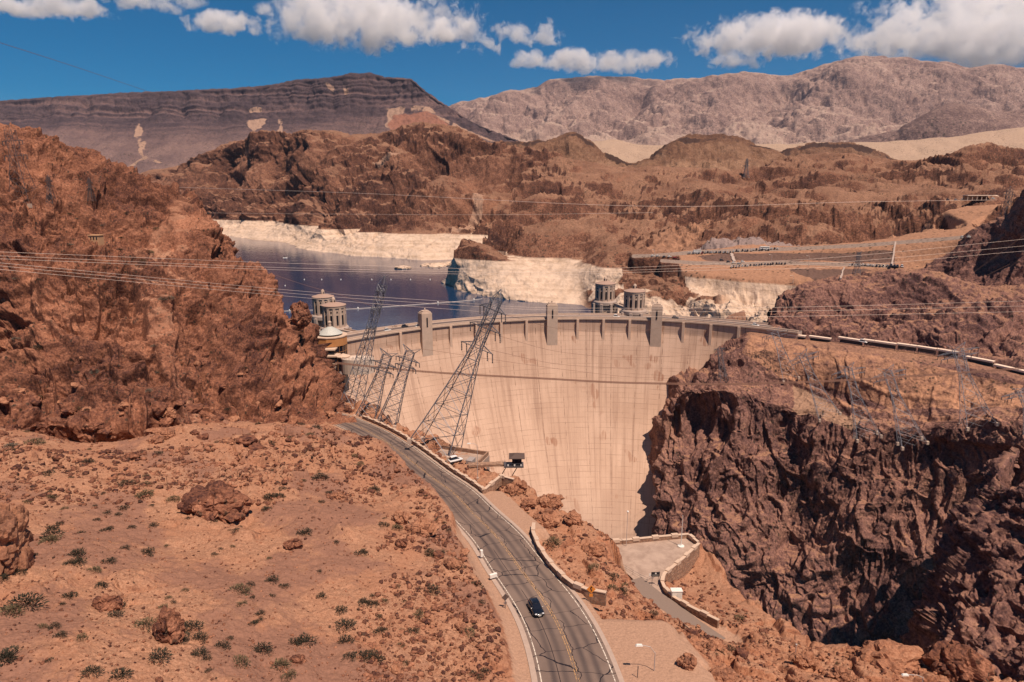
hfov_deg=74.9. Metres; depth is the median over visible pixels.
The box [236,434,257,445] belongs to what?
boulder
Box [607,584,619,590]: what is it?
desert shrub
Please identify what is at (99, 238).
block hut
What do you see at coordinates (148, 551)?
desert shrub
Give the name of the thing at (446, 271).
power line
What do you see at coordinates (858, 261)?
lattice pylon
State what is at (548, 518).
boulder
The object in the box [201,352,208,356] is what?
boulder
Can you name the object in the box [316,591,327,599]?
desert shrub
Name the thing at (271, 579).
desert shrub
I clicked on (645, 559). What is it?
plaza floor
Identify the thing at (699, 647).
boulder
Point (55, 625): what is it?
desert shrub
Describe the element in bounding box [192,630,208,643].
desert shrub
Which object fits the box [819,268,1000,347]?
power line
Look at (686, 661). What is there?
boulder
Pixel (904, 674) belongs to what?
street lamp
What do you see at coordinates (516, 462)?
lookout hut
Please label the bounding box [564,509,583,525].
boulder
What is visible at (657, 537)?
stone guard wall
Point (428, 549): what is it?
desert shrub
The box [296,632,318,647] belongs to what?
desert shrub
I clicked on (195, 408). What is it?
boulder
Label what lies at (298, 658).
boulder
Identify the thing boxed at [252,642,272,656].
desert shrub
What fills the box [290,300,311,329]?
boulder
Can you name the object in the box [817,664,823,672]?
boulder
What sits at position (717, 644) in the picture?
boulder
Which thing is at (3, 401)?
boulder
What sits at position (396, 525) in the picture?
desert shrub
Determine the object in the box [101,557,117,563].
desert shrub
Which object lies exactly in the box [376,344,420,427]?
lattice pylon
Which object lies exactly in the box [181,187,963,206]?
power line
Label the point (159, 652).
desert shrub
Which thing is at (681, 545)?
flagpole
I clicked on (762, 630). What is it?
boulder
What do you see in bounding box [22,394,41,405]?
boulder
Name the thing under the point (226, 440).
boulder
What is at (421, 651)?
boulder
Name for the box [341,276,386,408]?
lattice pylon
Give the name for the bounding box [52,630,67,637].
desert shrub
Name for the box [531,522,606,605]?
stone guard wall
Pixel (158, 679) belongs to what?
boulder
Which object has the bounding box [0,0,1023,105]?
sky
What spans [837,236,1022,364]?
power line
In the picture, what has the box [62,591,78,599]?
desert shrub
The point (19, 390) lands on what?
boulder
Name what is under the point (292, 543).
boulder
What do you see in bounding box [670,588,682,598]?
utility cabinet
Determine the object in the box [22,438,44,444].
desert shrub
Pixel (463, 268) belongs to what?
power line
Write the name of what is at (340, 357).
glass pavilion
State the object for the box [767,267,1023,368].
rock bluff
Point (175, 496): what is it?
desert shrub
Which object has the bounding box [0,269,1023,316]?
power line
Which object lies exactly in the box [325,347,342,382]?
stepped annex
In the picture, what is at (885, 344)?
shade shelter
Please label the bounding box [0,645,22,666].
desert shrub
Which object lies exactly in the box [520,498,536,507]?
boulder
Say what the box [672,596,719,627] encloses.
stone guard wall
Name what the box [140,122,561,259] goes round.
canyon hills
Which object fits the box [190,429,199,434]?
boulder
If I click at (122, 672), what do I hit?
desert shrub
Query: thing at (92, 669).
desert shrub
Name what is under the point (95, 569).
desert shrub
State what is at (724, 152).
domed hill
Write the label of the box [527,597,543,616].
sports utility car
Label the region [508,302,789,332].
power line
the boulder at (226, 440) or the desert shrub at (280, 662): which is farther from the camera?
the boulder at (226, 440)
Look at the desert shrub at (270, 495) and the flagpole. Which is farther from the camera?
the flagpole
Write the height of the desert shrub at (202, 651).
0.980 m
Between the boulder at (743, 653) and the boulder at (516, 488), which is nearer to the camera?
the boulder at (743, 653)
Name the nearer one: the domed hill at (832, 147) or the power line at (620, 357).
the power line at (620, 357)
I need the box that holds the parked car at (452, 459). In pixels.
[448,455,462,463]
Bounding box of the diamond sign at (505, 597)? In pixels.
[502,594,508,608]
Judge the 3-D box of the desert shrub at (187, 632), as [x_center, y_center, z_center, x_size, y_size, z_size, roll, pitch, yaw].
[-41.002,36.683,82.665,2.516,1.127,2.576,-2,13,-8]
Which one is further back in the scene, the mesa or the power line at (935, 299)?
the mesa
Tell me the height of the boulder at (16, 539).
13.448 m
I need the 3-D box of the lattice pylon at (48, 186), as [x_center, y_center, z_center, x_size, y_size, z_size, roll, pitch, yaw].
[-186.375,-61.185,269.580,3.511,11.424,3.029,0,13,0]
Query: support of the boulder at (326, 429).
on the ground
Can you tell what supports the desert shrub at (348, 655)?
on the ground
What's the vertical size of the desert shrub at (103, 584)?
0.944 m
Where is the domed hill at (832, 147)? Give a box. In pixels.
[780,142,896,159]
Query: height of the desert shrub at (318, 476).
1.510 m
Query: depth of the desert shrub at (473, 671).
92.43 m
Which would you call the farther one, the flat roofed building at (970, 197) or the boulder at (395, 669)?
the flat roofed building at (970, 197)
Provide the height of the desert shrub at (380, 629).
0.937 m
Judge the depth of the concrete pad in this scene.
214.33 m
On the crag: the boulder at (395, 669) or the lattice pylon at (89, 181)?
the lattice pylon at (89, 181)
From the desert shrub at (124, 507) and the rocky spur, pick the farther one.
the rocky spur
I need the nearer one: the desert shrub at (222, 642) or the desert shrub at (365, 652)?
the desert shrub at (222, 642)
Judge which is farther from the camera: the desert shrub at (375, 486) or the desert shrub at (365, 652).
the desert shrub at (375, 486)
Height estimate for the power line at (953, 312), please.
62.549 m
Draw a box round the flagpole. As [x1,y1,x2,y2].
[678,517,683,547]
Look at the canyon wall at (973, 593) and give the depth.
225.93 m
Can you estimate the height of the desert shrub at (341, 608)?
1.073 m
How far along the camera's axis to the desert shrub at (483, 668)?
93.33 m
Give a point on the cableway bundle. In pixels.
(920, 375)
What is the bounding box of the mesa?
[0,72,519,173]
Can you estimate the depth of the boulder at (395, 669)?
87.84 m
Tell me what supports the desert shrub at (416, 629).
on the ground
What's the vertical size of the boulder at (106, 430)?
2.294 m
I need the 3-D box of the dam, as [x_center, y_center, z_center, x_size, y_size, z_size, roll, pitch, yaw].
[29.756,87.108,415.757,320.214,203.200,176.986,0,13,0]
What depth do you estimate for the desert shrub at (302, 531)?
124.63 m
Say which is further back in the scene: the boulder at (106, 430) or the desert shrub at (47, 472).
the boulder at (106, 430)
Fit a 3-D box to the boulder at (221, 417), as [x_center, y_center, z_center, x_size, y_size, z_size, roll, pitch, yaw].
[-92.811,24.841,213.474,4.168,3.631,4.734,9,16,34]
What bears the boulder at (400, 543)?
on the ground
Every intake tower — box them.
[310,289,333,329]
[319,297,351,331]
[591,277,617,312]
[619,284,648,316]
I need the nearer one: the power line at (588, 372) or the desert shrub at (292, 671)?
the desert shrub at (292, 671)
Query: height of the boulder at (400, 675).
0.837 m
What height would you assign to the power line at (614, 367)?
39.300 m
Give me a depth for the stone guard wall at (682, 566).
163.42 m
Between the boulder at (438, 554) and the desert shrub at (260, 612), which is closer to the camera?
the desert shrub at (260, 612)
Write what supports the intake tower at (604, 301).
in the water
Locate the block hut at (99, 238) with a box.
[87,234,104,245]
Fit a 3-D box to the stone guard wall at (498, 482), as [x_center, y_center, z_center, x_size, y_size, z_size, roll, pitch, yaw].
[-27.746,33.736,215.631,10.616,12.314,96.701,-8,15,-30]
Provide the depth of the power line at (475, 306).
279.02 m
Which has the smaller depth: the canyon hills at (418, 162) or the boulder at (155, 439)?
the boulder at (155, 439)
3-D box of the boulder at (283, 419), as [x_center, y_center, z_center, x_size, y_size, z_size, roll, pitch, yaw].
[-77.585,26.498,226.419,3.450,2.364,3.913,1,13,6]
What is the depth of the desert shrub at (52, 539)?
107.05 m
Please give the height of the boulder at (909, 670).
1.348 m
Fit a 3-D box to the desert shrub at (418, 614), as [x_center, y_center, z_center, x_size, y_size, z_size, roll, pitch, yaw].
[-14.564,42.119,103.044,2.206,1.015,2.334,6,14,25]
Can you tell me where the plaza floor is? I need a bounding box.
[617,538,693,595]
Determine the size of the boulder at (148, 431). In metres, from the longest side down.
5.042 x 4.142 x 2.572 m
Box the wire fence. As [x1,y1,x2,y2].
[7,430,341,486]
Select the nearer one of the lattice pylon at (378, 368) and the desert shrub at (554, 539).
the desert shrub at (554, 539)
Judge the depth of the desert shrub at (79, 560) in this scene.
99.28 m
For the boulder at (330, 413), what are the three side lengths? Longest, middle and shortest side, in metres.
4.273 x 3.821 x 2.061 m
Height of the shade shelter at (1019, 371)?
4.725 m
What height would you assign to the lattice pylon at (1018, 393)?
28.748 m
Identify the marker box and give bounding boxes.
[489,572,496,578]
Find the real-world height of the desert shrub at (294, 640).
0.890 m
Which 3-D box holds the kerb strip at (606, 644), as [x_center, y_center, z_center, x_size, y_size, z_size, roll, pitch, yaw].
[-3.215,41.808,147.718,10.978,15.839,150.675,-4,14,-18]
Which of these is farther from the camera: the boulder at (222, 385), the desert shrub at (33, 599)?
the boulder at (222, 385)
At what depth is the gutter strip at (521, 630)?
112.02 m
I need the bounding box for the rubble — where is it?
[0,411,944,681]
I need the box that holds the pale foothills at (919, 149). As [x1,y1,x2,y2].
[592,127,1023,162]
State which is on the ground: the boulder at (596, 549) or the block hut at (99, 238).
the boulder at (596, 549)
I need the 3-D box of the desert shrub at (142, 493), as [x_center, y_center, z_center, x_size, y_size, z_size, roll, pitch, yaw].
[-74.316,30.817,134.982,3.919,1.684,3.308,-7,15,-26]
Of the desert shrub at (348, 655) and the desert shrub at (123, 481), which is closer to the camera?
the desert shrub at (348, 655)
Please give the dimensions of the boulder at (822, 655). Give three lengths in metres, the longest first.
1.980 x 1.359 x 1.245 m
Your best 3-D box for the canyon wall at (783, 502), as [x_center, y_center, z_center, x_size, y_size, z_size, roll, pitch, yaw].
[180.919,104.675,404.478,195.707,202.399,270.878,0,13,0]
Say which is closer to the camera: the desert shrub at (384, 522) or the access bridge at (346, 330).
the desert shrub at (384, 522)
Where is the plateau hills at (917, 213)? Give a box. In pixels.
[441,142,1023,322]
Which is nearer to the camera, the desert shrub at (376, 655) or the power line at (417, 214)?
the desert shrub at (376, 655)
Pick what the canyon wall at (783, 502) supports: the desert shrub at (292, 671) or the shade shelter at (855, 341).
the shade shelter at (855, 341)
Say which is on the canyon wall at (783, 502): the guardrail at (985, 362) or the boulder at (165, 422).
the guardrail at (985, 362)
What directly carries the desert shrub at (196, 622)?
on the ground
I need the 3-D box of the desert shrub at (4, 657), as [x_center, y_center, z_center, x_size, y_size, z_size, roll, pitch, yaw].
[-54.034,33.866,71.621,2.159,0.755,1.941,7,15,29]
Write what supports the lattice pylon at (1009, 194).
on the rocky spur
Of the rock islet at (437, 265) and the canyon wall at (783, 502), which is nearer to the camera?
the canyon wall at (783, 502)
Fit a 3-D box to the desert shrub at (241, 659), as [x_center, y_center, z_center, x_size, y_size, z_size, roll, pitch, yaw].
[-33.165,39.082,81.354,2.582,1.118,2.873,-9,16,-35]
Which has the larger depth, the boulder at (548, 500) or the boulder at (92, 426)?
the boulder at (92, 426)
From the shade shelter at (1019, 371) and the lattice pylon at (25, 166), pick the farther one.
the shade shelter at (1019, 371)
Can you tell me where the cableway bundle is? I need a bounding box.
[335,362,1023,384]
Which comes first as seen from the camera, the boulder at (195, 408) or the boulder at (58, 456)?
the boulder at (58, 456)
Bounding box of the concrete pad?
[436,445,489,470]
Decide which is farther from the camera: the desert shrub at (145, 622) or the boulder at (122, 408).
the boulder at (122, 408)
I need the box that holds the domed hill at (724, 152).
[634,134,788,170]
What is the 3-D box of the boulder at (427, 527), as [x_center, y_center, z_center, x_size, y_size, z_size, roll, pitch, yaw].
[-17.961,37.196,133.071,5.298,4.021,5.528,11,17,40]
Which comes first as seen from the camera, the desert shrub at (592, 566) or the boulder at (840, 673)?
the boulder at (840, 673)
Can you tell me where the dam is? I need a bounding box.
[345,301,801,538]
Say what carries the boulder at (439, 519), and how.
on the ground
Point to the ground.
(668, 642)
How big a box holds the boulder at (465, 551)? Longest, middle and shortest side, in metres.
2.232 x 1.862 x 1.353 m
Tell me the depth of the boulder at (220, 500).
128.59 m
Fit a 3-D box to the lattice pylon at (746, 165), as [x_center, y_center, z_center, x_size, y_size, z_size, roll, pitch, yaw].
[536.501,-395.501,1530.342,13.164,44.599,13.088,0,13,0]
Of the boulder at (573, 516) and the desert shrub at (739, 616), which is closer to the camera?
the desert shrub at (739, 616)
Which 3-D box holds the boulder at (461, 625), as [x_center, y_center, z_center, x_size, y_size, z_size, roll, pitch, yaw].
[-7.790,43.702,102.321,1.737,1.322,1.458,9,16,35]
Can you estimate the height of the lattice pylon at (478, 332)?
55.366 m
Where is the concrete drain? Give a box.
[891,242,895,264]
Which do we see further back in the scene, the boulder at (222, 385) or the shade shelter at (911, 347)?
the shade shelter at (911, 347)
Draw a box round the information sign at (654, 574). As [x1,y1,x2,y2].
[649,572,659,576]
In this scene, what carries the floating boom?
on the water
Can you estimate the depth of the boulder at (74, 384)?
192.40 m
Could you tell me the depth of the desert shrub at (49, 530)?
109.46 m
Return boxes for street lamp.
[467,443,478,479]
[635,644,655,670]
[901,673,923,681]
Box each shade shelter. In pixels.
[788,334,806,339]
[809,335,831,341]
[838,336,862,344]
[864,338,896,349]
[896,342,916,352]
[916,345,936,354]
[937,348,958,356]
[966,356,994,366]
[993,364,1023,374]
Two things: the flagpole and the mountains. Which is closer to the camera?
the flagpole
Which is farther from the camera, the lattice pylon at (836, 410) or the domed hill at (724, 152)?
the domed hill at (724, 152)
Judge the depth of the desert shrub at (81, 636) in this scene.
77.64 m
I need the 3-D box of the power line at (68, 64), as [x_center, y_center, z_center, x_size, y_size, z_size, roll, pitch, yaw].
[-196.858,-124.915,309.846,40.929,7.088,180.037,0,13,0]
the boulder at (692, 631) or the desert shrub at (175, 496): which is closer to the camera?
the boulder at (692, 631)
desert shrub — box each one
[0,591,49,611]
[0,604,25,617]
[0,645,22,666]
[2,652,17,662]
[4,443,20,447]
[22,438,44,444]
[32,345,42,349]
[37,534,61,544]
[39,528,64,538]
[41,470,55,475]
[45,524,59,529]
[47,622,61,629]
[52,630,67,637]
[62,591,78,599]
[63,559,76,564]
[66,547,86,556]
[70,557,87,566]
[76,632,88,640]
[78,664,105,678]
[81,458,94,463]
[87,566,101,572]
[94,581,109,588]
[99,526,113,531]
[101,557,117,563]
[107,609,125,618]
[107,667,132,681]
[118,479,135,486]
[118,504,129,510]
[120,544,130,549]
[132,616,157,631]
[134,489,153,498]
[140,547,155,555]
[148,646,173,665]
[165,495,179,501]
[179,631,192,644]
[184,619,204,632]
[190,645,211,659]
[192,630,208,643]
[214,640,231,650]
[228,583,251,596]
[233,655,251,668]
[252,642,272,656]
[253,609,265,615]
[263,492,277,499]
[264,574,279,584]
[271,657,291,671]
[279,669,296,680]
[288,637,301,644]
[296,527,312,535]
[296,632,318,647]
[311,472,329,479]
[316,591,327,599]
[334,605,347,614]
[335,617,355,632]
[336,634,355,643]
[341,651,355,660]
[353,548,368,555]
[355,650,370,662]
[358,597,374,606]
[366,649,385,664]
[368,485,379,492]
[372,626,385,633]
[377,521,389,526]
[392,524,403,529]
[407,627,419,634]
[412,609,423,619]
[424,548,435,556]
[424,583,441,594]
[464,628,474,635]
[468,669,479,678]
[480,667,490,674]
[542,534,562,547]
[588,563,598,569]
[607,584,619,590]
[608,573,620,580]
[620,587,627,594]
[734,614,745,620]
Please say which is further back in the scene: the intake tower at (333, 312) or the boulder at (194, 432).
the intake tower at (333, 312)
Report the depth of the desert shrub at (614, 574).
139.39 m
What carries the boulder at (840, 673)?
on the ground
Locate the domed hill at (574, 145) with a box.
[506,132,636,166]
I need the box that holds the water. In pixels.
[229,236,590,329]
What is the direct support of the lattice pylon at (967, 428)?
on the canyon wall at (783, 502)
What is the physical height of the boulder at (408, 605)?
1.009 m
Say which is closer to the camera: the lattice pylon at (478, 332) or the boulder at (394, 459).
the boulder at (394, 459)
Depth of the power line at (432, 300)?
263.10 m
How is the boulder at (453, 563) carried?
on the ground
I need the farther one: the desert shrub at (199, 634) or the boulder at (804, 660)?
the boulder at (804, 660)
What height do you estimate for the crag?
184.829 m
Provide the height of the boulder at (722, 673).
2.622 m
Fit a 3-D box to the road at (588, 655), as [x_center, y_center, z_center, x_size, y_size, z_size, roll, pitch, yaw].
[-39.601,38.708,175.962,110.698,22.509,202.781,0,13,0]
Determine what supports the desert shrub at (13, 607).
on the ground
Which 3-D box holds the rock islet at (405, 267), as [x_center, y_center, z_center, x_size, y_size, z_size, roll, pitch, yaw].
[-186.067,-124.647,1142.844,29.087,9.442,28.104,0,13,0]
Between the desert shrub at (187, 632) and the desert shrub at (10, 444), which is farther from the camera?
the desert shrub at (10, 444)
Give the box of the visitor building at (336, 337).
[317,321,348,392]
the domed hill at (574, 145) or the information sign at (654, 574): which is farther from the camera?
the domed hill at (574, 145)
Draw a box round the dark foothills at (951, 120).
[847,103,1023,141]
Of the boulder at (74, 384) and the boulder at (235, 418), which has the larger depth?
the boulder at (235, 418)
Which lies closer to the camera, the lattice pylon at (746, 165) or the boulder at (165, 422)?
the boulder at (165, 422)
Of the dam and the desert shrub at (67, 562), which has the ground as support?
the desert shrub at (67, 562)
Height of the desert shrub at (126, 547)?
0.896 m
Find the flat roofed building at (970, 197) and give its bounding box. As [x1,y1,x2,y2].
[962,195,992,199]
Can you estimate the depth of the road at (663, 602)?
145.65 m
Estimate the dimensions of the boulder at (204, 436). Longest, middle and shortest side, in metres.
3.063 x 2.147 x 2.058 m
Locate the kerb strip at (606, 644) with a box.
[412,445,623,681]
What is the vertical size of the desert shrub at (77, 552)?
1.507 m
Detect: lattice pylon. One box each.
[2,124,38,207]
[44,175,55,202]
[86,177,96,200]
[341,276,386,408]
[355,348,397,418]
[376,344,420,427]
[407,289,505,461]
[714,346,727,381]
[743,158,749,177]
[762,326,799,382]
[787,350,841,421]
[831,362,882,442]
[852,251,861,275]
[870,364,928,450]
[937,342,998,430]
[999,186,1014,216]
[1001,387,1023,433]
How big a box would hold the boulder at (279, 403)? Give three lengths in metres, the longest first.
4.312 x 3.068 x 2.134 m
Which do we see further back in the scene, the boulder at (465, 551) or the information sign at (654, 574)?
the information sign at (654, 574)
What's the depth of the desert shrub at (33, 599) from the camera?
83.86 m
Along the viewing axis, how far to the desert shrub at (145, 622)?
83.71 m
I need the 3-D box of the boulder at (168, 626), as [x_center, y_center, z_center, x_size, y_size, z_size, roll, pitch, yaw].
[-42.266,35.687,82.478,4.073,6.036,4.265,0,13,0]
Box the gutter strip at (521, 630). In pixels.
[457,525,537,681]
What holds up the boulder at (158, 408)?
on the ground
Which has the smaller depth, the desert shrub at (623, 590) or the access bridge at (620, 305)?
the desert shrub at (623, 590)
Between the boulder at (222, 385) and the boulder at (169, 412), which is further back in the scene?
the boulder at (222, 385)
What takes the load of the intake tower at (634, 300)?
in the water
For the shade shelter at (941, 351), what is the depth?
369.98 m
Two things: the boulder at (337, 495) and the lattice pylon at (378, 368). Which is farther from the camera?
the lattice pylon at (378, 368)
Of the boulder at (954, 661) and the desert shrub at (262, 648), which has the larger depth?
the boulder at (954, 661)
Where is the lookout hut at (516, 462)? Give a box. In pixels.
[468,453,524,475]
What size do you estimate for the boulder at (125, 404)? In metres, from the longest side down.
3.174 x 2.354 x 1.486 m
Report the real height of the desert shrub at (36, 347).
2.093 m
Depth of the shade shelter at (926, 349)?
377.14 m
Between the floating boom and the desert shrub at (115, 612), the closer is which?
the desert shrub at (115, 612)
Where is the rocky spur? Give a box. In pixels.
[924,189,1023,286]
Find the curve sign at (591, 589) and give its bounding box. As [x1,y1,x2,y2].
[587,585,595,601]
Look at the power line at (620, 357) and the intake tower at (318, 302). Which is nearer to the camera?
the power line at (620, 357)
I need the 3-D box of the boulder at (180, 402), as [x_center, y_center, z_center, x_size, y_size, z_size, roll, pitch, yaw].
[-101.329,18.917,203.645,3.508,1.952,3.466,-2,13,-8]
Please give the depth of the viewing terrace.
357.94 m
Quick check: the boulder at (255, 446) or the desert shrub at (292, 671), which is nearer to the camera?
the desert shrub at (292, 671)
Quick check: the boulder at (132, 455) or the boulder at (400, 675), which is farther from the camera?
the boulder at (132, 455)
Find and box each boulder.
[0,397,9,404]
[0,502,34,574]
[6,424,18,430]
[12,388,25,393]
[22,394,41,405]
[55,454,64,460]
[60,407,76,414]
[70,382,78,387]
[81,421,104,431]
[91,593,122,612]
[96,426,111,435]
[118,401,127,409]
[120,402,132,406]
[123,452,141,459]
[143,428,156,435]
[147,434,163,443]
[150,401,166,416]
[152,605,184,643]
[154,427,175,439]
[155,676,163,681]
[159,417,173,426]
[162,407,175,418]
[173,399,186,406]
[177,480,253,522]
[185,402,202,413]
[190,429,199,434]
[196,433,208,439]
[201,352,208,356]
[214,414,228,420]
[219,382,225,388]
[219,437,233,444]
[228,415,239,421]
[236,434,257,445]
[248,443,263,450]
[274,400,282,407]
[278,416,287,422]
[283,538,302,549]
[289,654,306,663]
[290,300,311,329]
[322,426,331,433]
[325,411,335,416]
[330,491,344,499]
[389,663,403,674]
[390,456,397,462]
[391,509,411,524]
[395,538,408,547]
[396,673,403,679]
[402,600,414,608]
[404,517,438,537]
[417,647,425,654]
[433,550,443,559]
[436,517,445,523]
[444,557,462,569]
[455,621,466,630]
[459,548,469,555]
[504,480,526,495]
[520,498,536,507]
[532,508,561,528]
[536,493,564,509]
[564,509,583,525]
[582,542,605,556]
[617,594,626,600]
[676,652,696,670]
[685,628,698,634]
[691,641,704,652]
[701,638,727,653]
[708,664,738,681]
[733,647,747,658]
[759,628,768,633]
[788,650,818,669]
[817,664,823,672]
[818,652,825,659]
[825,665,854,681]
[843,638,923,674]
[904,668,912,673]
[921,639,995,681]
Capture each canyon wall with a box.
[647,310,1023,646]
[899,446,1023,681]
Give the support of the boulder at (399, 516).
on the ground
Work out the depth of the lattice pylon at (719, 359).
415.98 m
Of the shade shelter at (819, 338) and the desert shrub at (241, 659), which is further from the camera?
the shade shelter at (819, 338)
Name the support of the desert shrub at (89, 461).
on the ground
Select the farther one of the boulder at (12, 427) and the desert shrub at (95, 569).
the boulder at (12, 427)
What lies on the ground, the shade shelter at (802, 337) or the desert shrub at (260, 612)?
the desert shrub at (260, 612)
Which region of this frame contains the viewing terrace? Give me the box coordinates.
[341,353,373,374]
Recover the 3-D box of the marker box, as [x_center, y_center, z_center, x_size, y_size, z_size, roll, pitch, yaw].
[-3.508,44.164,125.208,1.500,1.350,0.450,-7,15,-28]
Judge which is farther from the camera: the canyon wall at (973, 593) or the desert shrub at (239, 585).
the canyon wall at (973, 593)
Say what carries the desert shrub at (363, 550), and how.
on the ground
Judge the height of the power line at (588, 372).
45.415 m
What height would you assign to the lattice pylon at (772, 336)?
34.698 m
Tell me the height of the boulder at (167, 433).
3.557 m
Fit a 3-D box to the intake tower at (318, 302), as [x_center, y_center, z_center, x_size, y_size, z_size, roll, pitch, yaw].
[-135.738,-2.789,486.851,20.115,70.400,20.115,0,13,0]
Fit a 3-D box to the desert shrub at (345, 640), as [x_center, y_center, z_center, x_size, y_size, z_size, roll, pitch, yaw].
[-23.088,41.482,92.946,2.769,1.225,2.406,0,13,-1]
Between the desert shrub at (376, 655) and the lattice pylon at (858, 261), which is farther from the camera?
the lattice pylon at (858, 261)
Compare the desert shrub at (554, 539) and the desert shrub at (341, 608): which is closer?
the desert shrub at (341, 608)
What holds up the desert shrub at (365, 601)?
on the ground
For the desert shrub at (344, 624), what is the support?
on the ground
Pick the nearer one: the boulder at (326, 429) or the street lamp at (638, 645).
the street lamp at (638, 645)
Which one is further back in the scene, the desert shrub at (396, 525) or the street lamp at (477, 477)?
the street lamp at (477, 477)
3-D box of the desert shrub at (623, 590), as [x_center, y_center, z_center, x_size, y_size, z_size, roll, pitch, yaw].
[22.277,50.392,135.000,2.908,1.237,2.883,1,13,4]
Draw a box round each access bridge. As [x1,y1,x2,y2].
[339,328,357,332]
[613,303,623,308]
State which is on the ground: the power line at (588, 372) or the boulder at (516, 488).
the boulder at (516, 488)
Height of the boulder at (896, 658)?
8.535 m
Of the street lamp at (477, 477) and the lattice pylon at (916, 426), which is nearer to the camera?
the street lamp at (477, 477)
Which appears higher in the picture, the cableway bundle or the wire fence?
the cableway bundle
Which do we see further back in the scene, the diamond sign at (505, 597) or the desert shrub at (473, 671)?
the diamond sign at (505, 597)
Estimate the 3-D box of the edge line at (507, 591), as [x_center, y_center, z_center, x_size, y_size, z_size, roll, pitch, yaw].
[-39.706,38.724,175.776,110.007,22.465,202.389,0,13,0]
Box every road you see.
[322,412,618,681]
[631,577,724,638]
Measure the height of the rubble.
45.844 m
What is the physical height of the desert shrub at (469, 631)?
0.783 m
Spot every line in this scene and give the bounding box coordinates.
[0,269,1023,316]
[2,43,145,90]
[4,266,1004,311]
[5,263,1005,307]
[12,239,1021,269]
[12,246,1018,272]
[13,251,1018,274]
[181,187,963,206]
[255,212,652,214]
[268,272,371,305]
[337,414,615,681]
[354,424,579,681]
[419,348,800,380]
[483,348,793,369]
[493,334,798,357]
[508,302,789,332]
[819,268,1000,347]
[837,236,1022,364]
[875,258,1020,369]
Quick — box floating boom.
[289,299,478,310]
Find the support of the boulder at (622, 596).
on the ground
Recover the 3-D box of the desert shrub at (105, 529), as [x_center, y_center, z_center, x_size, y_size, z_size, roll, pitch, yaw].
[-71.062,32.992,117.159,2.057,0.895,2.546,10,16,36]
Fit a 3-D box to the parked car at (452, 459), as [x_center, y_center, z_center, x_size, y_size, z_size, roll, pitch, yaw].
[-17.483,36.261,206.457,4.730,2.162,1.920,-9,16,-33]
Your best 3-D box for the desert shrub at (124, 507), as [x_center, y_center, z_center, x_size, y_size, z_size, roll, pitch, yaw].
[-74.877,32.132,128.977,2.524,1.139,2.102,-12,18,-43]
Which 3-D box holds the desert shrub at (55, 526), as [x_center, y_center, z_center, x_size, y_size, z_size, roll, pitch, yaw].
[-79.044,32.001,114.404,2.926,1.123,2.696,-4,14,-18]
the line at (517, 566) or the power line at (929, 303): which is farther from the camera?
the power line at (929, 303)
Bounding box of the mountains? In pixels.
[448,56,1023,144]
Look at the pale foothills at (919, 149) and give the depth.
4786.98 m
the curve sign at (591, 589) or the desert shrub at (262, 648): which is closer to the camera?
the desert shrub at (262, 648)
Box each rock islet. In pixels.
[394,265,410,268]
[420,262,449,267]
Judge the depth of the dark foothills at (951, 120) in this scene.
5718.20 m
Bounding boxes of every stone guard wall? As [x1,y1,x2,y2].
[362,415,513,493]
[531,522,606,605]
[612,533,698,544]
[660,542,699,597]
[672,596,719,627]
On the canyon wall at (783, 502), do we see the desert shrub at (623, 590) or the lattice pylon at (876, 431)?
the lattice pylon at (876, 431)
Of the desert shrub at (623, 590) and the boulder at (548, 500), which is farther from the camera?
the boulder at (548, 500)
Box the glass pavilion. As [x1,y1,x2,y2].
[336,353,349,371]
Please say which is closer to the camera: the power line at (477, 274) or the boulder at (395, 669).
the boulder at (395, 669)
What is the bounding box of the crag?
[0,122,356,442]
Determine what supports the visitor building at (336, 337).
on the dam
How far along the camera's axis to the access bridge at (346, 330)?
429.73 m
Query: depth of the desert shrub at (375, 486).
156.22 m
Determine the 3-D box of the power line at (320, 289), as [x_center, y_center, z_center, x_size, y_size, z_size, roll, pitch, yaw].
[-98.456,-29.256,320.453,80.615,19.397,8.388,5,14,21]
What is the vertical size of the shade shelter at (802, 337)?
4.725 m
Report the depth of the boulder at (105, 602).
87.03 m
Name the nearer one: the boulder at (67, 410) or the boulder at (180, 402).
the boulder at (67, 410)
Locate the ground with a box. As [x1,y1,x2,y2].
[0,398,1023,681]

